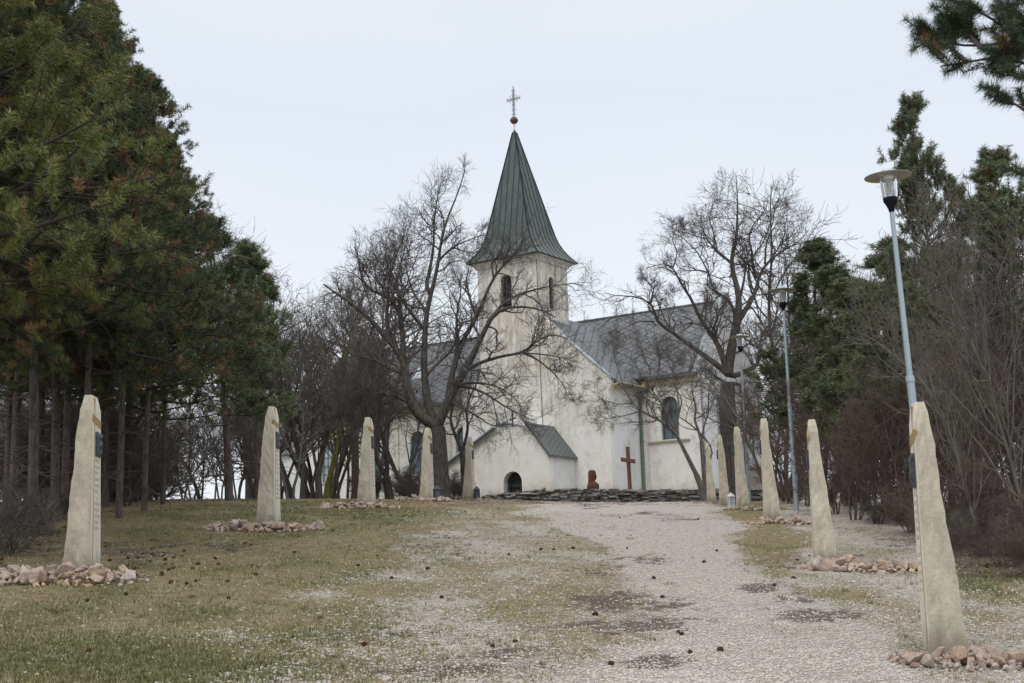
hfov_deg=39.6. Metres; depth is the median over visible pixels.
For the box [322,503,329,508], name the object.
rock
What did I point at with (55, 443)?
pine tree
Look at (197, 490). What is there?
bare tree
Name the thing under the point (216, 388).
bare tree
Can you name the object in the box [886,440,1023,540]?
leafless shrub
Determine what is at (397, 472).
leafless shrub
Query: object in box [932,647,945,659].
rock
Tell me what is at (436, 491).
grave lantern
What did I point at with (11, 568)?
rock
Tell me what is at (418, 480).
leafless shrub
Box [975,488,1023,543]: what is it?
leafless shrub
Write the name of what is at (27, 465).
leafless shrub
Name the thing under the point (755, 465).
bare tree
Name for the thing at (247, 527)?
rock
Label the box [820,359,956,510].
bare tree
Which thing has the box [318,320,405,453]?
bare tree
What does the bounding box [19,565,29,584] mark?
rock
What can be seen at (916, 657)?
rock
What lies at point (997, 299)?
bare tree
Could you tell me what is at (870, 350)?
bare tree
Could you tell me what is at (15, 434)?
pine tree
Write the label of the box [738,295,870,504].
bare tree
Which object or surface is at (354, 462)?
utility pole
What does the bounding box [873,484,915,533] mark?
leafless shrub
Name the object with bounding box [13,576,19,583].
rock
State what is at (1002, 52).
pine tree
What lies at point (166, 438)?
bare tree
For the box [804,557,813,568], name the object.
rock
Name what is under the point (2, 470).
leafless shrub
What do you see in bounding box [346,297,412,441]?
bare tree
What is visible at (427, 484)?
stele
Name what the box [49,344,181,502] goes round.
pine tree
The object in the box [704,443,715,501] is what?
stele
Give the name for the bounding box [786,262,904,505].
pine tree
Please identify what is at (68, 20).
pine tree
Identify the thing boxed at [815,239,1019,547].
bare tree
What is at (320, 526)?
rock
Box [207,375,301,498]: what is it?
bare tree
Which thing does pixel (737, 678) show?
gravel
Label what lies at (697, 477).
bare tree
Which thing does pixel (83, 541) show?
stele
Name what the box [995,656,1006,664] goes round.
rock
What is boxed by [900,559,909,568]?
rock
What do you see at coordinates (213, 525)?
rock
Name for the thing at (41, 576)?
rock
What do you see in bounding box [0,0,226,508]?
pine tree
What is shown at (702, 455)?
bare tree
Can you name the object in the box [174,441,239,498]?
bare tree
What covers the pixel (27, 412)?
bare tree
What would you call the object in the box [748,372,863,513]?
bare tree
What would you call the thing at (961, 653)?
rock
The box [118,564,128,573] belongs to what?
rock
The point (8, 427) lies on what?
pine tree
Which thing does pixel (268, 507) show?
stele
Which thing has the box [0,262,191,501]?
pine tree
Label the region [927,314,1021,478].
bare tree
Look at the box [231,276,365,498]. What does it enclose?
bare tree
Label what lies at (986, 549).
leafless shrub
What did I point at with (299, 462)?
bare tree
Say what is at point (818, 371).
bare tree
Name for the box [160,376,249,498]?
bare tree
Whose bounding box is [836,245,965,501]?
pine tree
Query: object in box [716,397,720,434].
window
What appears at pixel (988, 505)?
leafless shrub
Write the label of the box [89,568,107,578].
rock
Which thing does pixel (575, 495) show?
retaining wall
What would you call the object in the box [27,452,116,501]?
leafless shrub
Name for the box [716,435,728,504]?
stele
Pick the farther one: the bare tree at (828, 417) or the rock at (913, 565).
the bare tree at (828, 417)
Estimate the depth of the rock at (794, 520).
38.32 m
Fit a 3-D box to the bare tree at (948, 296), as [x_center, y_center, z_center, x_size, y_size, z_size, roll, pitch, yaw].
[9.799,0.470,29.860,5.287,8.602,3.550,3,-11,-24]
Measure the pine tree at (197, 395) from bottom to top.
11.440 m
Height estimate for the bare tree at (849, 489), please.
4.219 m
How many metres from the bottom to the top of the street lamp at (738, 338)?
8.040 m
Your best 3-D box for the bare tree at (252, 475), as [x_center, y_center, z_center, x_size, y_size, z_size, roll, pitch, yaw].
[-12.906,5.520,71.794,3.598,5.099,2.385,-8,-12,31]
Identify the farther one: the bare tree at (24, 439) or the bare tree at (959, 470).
the bare tree at (24, 439)
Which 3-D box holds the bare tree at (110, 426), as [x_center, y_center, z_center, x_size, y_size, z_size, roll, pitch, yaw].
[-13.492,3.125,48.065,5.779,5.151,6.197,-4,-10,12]
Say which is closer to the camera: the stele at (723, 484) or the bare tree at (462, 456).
the stele at (723, 484)
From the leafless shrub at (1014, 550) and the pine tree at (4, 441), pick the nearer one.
the leafless shrub at (1014, 550)
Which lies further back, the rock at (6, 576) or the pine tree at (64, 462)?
the pine tree at (64, 462)
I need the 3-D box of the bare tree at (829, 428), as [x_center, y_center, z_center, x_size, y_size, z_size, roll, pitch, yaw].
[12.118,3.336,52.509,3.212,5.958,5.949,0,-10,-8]
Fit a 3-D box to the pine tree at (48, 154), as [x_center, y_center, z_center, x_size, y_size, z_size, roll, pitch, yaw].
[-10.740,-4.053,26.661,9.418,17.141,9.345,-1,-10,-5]
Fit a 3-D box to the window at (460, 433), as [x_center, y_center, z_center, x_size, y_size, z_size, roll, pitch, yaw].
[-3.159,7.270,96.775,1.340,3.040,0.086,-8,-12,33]
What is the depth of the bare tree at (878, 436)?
39.27 m
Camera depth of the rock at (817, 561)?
26.71 m
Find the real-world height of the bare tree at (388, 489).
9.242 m
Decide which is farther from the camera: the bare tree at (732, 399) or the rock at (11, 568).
the bare tree at (732, 399)
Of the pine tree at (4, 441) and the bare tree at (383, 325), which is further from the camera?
the bare tree at (383, 325)
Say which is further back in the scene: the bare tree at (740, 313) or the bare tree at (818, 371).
the bare tree at (740, 313)
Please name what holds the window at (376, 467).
in the church
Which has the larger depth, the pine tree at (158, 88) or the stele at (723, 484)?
the stele at (723, 484)
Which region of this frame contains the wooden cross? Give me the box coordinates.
[621,447,634,488]
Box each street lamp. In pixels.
[730,334,750,502]
[769,286,798,510]
[864,169,916,410]
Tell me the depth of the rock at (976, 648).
16.55 m
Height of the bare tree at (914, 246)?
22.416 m
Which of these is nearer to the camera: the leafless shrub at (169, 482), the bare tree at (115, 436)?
the bare tree at (115, 436)
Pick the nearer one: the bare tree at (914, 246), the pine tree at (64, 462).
the pine tree at (64, 462)
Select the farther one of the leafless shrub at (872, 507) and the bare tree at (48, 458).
the bare tree at (48, 458)
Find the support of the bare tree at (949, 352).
on the ground at (619, 508)
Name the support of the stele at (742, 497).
on the ground at (619, 508)
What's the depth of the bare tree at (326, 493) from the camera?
68.46 m
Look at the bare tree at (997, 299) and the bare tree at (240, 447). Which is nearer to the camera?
the bare tree at (997, 299)
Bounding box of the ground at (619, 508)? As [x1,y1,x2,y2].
[0,487,1023,682]
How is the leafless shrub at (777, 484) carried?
on the ground at (619, 508)
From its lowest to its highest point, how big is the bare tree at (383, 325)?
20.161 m
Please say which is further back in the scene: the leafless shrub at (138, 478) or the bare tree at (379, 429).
the bare tree at (379, 429)
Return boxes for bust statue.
[587,470,598,488]
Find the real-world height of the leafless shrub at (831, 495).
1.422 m
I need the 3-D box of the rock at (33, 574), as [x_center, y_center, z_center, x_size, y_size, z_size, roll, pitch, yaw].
[-7.431,3.665,22.308,0.250,0.303,0.226,-11,-57,37]
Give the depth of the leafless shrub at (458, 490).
69.53 m
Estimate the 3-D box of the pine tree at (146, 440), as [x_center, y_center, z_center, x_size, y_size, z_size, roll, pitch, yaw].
[-11.041,-0.670,43.002,6.320,12.077,5.794,5,-12,-33]
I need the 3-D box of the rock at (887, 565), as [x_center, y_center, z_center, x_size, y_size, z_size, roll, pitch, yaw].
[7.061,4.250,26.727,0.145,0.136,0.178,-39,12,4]
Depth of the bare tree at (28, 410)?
59.71 m
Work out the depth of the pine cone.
16.58 m
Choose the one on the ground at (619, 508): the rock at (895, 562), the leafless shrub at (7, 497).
the leafless shrub at (7, 497)
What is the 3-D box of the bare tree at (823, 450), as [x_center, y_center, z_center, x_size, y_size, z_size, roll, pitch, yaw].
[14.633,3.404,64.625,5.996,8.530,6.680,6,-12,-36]
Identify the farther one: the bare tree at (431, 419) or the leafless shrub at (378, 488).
the leafless shrub at (378, 488)
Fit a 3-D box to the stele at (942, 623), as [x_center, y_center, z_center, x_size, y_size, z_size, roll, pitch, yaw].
[5.150,2.361,17.317,0.478,3.259,0.645,-3,-10,7]
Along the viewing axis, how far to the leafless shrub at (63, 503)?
37.70 m
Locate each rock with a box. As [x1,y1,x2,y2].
[0,570,11,580]
[7,565,19,572]
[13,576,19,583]
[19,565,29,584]
[28,566,46,583]
[37,570,48,584]
[46,564,57,570]
[46,571,55,577]
[55,561,75,574]
[58,571,72,578]
[74,567,84,573]
[77,564,88,571]
[88,565,101,574]
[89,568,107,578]
[89,573,104,582]
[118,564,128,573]
[120,571,135,580]
[211,523,220,528]
[230,525,237,530]
[232,519,238,527]
[239,520,250,527]
[244,523,250,532]
[262,521,271,527]
[272,524,281,529]
[275,521,284,526]
[287,524,296,530]
[314,519,322,529]
[316,525,325,529]
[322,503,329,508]
[335,502,343,506]
[775,516,783,520]
[792,517,798,524]
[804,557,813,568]
[811,555,825,570]
[820,560,835,570]
[833,565,841,571]
[835,557,846,565]
[845,554,852,563]
[872,564,877,571]
[874,570,885,573]
[876,559,888,566]
[884,563,891,569]
[889,649,908,660]
[892,559,900,566]
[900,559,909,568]
[900,652,927,663]
[908,562,917,570]
[921,654,933,666]
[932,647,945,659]
[933,657,944,662]
[950,646,956,655]
[953,654,959,662]
[956,646,967,660]
[967,653,975,658]
[968,645,983,651]
[975,650,994,664]
[981,653,991,659]
[985,644,1007,664]
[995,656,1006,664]
[1008,652,1023,665]
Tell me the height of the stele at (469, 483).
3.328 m
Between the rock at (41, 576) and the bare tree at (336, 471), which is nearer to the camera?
the rock at (41, 576)
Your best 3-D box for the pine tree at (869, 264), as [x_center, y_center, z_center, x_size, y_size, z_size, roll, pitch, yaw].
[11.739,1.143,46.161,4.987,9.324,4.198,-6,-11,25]
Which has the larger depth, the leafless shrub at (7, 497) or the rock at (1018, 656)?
the leafless shrub at (7, 497)
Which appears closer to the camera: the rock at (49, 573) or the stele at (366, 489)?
the rock at (49, 573)
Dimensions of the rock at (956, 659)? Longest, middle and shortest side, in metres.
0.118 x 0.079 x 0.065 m
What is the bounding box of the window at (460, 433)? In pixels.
[457,427,462,451]
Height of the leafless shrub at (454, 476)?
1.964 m
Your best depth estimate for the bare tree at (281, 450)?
65.55 m
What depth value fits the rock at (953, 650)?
16.16 m
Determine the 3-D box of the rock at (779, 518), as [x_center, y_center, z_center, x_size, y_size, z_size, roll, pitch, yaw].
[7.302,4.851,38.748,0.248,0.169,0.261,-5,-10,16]
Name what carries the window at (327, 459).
in the church
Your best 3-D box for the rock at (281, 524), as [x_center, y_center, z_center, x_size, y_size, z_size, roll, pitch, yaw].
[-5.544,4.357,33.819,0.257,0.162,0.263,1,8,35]
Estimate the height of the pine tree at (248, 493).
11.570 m
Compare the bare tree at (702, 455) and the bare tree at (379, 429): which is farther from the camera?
the bare tree at (702, 455)
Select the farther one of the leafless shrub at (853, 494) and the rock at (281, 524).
the leafless shrub at (853, 494)
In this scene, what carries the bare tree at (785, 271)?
on the ground at (619, 508)
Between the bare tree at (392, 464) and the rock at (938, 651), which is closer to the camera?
the rock at (938, 651)
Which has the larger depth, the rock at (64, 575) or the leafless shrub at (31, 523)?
the leafless shrub at (31, 523)
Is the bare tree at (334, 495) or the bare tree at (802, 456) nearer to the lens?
the bare tree at (802, 456)
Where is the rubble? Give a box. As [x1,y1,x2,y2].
[0,498,1023,671]
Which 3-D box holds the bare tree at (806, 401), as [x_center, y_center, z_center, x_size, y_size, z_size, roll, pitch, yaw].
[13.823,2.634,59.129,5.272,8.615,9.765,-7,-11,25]
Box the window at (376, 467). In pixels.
[374,443,379,473]
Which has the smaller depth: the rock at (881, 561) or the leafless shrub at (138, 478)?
the rock at (881, 561)
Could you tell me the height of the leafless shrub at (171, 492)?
3.243 m
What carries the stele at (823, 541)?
on the ground at (619, 508)
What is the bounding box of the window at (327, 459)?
[323,444,334,482]
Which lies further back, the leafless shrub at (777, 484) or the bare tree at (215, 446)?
the bare tree at (215, 446)
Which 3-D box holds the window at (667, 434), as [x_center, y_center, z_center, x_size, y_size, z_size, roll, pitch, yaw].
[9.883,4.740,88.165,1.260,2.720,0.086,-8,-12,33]
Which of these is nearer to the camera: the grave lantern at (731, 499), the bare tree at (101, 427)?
the bare tree at (101, 427)
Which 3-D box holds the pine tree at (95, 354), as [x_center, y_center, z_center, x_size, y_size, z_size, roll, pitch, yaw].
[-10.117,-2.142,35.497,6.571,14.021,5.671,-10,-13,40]
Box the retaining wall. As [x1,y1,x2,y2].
[455,488,762,501]
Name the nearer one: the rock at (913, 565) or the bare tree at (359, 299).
the rock at (913, 565)
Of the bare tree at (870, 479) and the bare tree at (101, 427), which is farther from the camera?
the bare tree at (101, 427)
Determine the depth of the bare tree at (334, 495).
74.01 m
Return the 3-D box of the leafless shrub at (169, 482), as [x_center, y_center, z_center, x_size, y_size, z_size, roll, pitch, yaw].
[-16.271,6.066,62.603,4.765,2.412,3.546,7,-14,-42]
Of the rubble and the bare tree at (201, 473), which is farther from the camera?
the bare tree at (201, 473)
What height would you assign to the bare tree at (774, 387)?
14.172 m
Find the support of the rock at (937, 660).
on the ground at (619, 508)
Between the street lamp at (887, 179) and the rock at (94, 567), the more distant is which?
the street lamp at (887, 179)
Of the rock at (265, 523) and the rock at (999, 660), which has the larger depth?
the rock at (265, 523)
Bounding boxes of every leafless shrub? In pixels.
[0,433,140,493]
[0,436,48,493]
[0,439,71,497]
[0,461,67,557]
[0,479,67,534]
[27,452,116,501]
[38,486,69,518]
[48,423,242,501]
[101,434,172,500]
[139,457,189,498]
[148,465,197,498]
[345,469,391,497]
[378,468,416,497]
[392,463,420,495]
[392,476,419,497]
[449,469,460,499]
[449,476,475,499]
[754,471,806,500]
[776,476,807,502]
[791,479,841,505]
[827,472,897,508]
[852,485,908,524]
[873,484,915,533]
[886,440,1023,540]
[901,503,968,541]
[944,490,1020,542]
[946,509,978,551]
[949,515,1007,555]
[952,521,1023,566]
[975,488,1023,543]
[988,509,1023,572]
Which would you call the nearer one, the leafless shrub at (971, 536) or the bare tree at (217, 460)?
the leafless shrub at (971, 536)
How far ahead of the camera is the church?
89.16 m
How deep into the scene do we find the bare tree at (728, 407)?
63.91 m
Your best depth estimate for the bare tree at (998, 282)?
35.64 m
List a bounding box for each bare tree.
[0,381,117,441]
[0,388,49,486]
[0,396,75,433]
[0,401,48,457]
[5,377,184,480]
[21,410,116,470]
[28,388,205,501]
[43,405,132,470]
[44,381,193,502]
[45,402,171,454]
[73,387,199,494]
[74,407,192,506]
[101,402,216,500]
[135,420,193,495]
[153,380,222,498]
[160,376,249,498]
[161,408,252,498]
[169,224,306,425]
[171,390,280,498]
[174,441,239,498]
[192,284,284,483]
[193,202,349,498]
[200,352,348,498]
[202,416,235,498]
[203,292,363,498]
[206,248,323,498]
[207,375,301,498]
[223,401,263,498]
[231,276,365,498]
[241,433,282,498]
[263,355,389,498]
[277,267,372,498]
[277,297,449,498]
[279,310,370,498]
[282,199,506,498]
[299,329,393,498]
[301,285,387,498]
[308,357,407,498]
[310,228,478,498]
[314,152,615,498]
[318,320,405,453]
[334,324,435,498]
[339,323,448,476]
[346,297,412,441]
[432,361,493,499]
[579,166,815,500]
[579,306,713,501]
[621,347,728,496]
[662,311,810,483]
[667,168,862,486]
[702,343,808,501]
[711,380,834,503]
[730,306,806,454]
[735,298,819,477]
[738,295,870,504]
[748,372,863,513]
[768,295,967,504]
[768,318,840,504]
[773,387,835,505]
[788,310,969,485]
[792,392,842,502]
[798,383,903,519]
[799,366,869,496]
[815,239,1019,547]
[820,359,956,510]
[821,338,943,483]
[822,369,955,523]
[833,176,977,474]
[834,361,944,525]
[841,182,1023,451]
[849,226,1023,512]
[877,159,1023,522]
[877,324,1023,523]
[877,351,992,508]
[911,282,1023,527]
[918,213,1023,517]
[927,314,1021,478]
[928,275,1022,512]
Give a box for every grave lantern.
[433,484,440,501]
[473,486,479,498]
[727,492,734,506]
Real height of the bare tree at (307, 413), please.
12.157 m
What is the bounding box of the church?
[253,88,771,498]
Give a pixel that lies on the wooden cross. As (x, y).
(627, 459)
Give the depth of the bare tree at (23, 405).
55.68 m
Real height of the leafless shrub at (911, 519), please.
1.268 m
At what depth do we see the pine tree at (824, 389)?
49.07 m
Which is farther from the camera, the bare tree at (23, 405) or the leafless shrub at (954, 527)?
the bare tree at (23, 405)
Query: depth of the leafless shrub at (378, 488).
74.44 m
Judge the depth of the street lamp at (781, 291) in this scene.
49.44 m
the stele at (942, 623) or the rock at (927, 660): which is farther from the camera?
the stele at (942, 623)
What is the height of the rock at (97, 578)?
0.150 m
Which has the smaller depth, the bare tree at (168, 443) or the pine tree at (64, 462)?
the pine tree at (64, 462)
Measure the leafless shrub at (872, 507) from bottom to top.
1.288 m
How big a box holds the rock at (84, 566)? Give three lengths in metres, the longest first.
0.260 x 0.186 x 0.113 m
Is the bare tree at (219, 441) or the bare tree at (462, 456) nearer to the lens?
the bare tree at (219, 441)
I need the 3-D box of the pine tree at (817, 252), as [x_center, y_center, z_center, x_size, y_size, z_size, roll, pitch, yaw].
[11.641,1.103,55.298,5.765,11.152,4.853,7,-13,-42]
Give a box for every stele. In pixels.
[62,395,102,574]
[256,406,280,522]
[357,417,375,502]
[419,428,433,498]
[462,436,474,499]
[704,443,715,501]
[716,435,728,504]
[733,427,749,509]
[759,418,780,518]
[806,419,836,558]
[908,402,967,655]
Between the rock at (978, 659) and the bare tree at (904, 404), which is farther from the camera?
the bare tree at (904, 404)
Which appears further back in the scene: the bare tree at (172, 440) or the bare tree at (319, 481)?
the bare tree at (319, 481)
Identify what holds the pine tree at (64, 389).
on the ground at (619, 508)
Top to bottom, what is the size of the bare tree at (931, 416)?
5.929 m
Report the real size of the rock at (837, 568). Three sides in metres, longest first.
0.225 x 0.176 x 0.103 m
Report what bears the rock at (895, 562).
on the rock at (905, 562)
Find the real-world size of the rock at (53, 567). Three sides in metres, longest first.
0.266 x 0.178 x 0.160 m
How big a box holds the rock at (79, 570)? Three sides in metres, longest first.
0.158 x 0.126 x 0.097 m
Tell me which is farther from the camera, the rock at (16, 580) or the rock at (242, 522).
the rock at (242, 522)
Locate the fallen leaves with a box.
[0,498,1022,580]
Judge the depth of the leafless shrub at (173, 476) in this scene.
65.57 m
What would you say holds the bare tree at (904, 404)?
on the ground at (619, 508)
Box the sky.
[0,0,1023,501]
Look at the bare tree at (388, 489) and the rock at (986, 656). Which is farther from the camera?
the bare tree at (388, 489)
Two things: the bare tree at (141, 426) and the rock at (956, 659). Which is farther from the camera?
the bare tree at (141, 426)
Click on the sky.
(309, 118)
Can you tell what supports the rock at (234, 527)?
on the ground at (619, 508)
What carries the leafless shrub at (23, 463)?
on the ground at (619, 508)
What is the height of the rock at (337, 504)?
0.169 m
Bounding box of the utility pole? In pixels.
[349,308,378,498]
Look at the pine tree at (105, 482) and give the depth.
46.06 m
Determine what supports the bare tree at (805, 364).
on the ground at (619, 508)
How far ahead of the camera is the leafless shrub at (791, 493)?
65.51 m
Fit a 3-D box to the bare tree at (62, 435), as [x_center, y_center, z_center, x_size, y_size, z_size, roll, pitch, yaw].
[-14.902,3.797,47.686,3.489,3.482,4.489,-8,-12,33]
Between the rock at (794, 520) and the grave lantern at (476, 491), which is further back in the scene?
the grave lantern at (476, 491)
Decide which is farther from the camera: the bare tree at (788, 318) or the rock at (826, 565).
the bare tree at (788, 318)
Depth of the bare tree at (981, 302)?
42.08 m
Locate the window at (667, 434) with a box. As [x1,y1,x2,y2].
[662,396,678,439]
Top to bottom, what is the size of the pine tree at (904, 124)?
14.434 m
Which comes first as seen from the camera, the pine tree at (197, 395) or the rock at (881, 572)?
the rock at (881, 572)
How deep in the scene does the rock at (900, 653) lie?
16.17 m
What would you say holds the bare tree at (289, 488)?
on the ground at (619, 508)
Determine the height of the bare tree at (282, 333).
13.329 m
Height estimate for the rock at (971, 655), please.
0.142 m
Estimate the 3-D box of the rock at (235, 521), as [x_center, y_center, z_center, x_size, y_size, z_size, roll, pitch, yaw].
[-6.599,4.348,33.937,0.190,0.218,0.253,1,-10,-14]
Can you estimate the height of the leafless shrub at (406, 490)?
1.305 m
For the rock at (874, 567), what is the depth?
26.48 m
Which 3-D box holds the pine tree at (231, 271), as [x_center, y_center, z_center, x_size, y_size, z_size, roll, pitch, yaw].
[-10.875,0.630,55.110,5.026,11.748,4.231,-1,-10,-5]
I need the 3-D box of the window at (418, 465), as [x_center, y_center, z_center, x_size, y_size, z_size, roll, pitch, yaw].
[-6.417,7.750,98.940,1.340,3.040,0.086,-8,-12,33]
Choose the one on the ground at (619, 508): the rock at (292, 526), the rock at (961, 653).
the rock at (292, 526)
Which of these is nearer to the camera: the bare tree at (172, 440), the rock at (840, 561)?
the rock at (840, 561)
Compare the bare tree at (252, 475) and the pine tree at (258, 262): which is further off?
the bare tree at (252, 475)
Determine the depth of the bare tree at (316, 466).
69.58 m
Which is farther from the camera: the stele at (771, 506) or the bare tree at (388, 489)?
the bare tree at (388, 489)
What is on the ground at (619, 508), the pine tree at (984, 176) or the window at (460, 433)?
the pine tree at (984, 176)
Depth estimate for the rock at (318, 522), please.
33.89 m
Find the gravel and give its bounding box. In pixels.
[0,507,1023,682]
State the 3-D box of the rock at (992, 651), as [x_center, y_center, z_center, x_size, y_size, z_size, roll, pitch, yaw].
[5.401,3.507,15.872,0.229,0.258,0.199,-6,-11,24]
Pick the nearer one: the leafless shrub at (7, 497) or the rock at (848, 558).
the rock at (848, 558)
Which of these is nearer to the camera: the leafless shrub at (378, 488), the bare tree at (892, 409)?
the bare tree at (892, 409)
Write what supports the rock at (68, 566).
on the ground at (619, 508)
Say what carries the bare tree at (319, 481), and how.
on the ground at (619, 508)
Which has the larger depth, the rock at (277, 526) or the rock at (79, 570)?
the rock at (277, 526)
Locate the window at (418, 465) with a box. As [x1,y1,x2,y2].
[412,432,422,474]
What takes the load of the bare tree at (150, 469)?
on the ground at (619, 508)
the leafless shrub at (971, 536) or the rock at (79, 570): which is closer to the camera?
the rock at (79, 570)
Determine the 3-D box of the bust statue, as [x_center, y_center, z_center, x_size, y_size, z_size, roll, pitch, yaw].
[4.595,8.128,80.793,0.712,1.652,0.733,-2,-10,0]
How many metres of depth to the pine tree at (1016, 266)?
51.50 m
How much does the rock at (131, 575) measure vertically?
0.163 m
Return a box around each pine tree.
[0,0,204,493]
[0,0,212,499]
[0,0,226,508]
[0,0,228,535]
[0,10,154,518]
[0,17,182,512]
[0,136,143,520]
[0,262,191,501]
[0,344,133,510]
[0,404,47,462]
[4,377,116,416]
[22,202,227,506]
[39,128,238,510]
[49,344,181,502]
[53,61,268,518]
[100,238,247,504]
[171,212,293,499]
[204,268,292,498]
[208,237,302,499]
[742,235,852,505]
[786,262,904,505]
[801,274,895,510]
[812,234,937,511]
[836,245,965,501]
[842,90,1021,509]
[900,0,1023,184]
[903,144,1023,484]
[931,200,1023,480]
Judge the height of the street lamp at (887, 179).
8.040 m
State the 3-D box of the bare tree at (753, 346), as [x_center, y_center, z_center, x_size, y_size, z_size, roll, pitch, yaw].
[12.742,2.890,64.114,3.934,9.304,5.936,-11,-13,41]
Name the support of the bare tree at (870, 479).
on the ground at (619, 508)
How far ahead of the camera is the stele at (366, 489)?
46.74 m

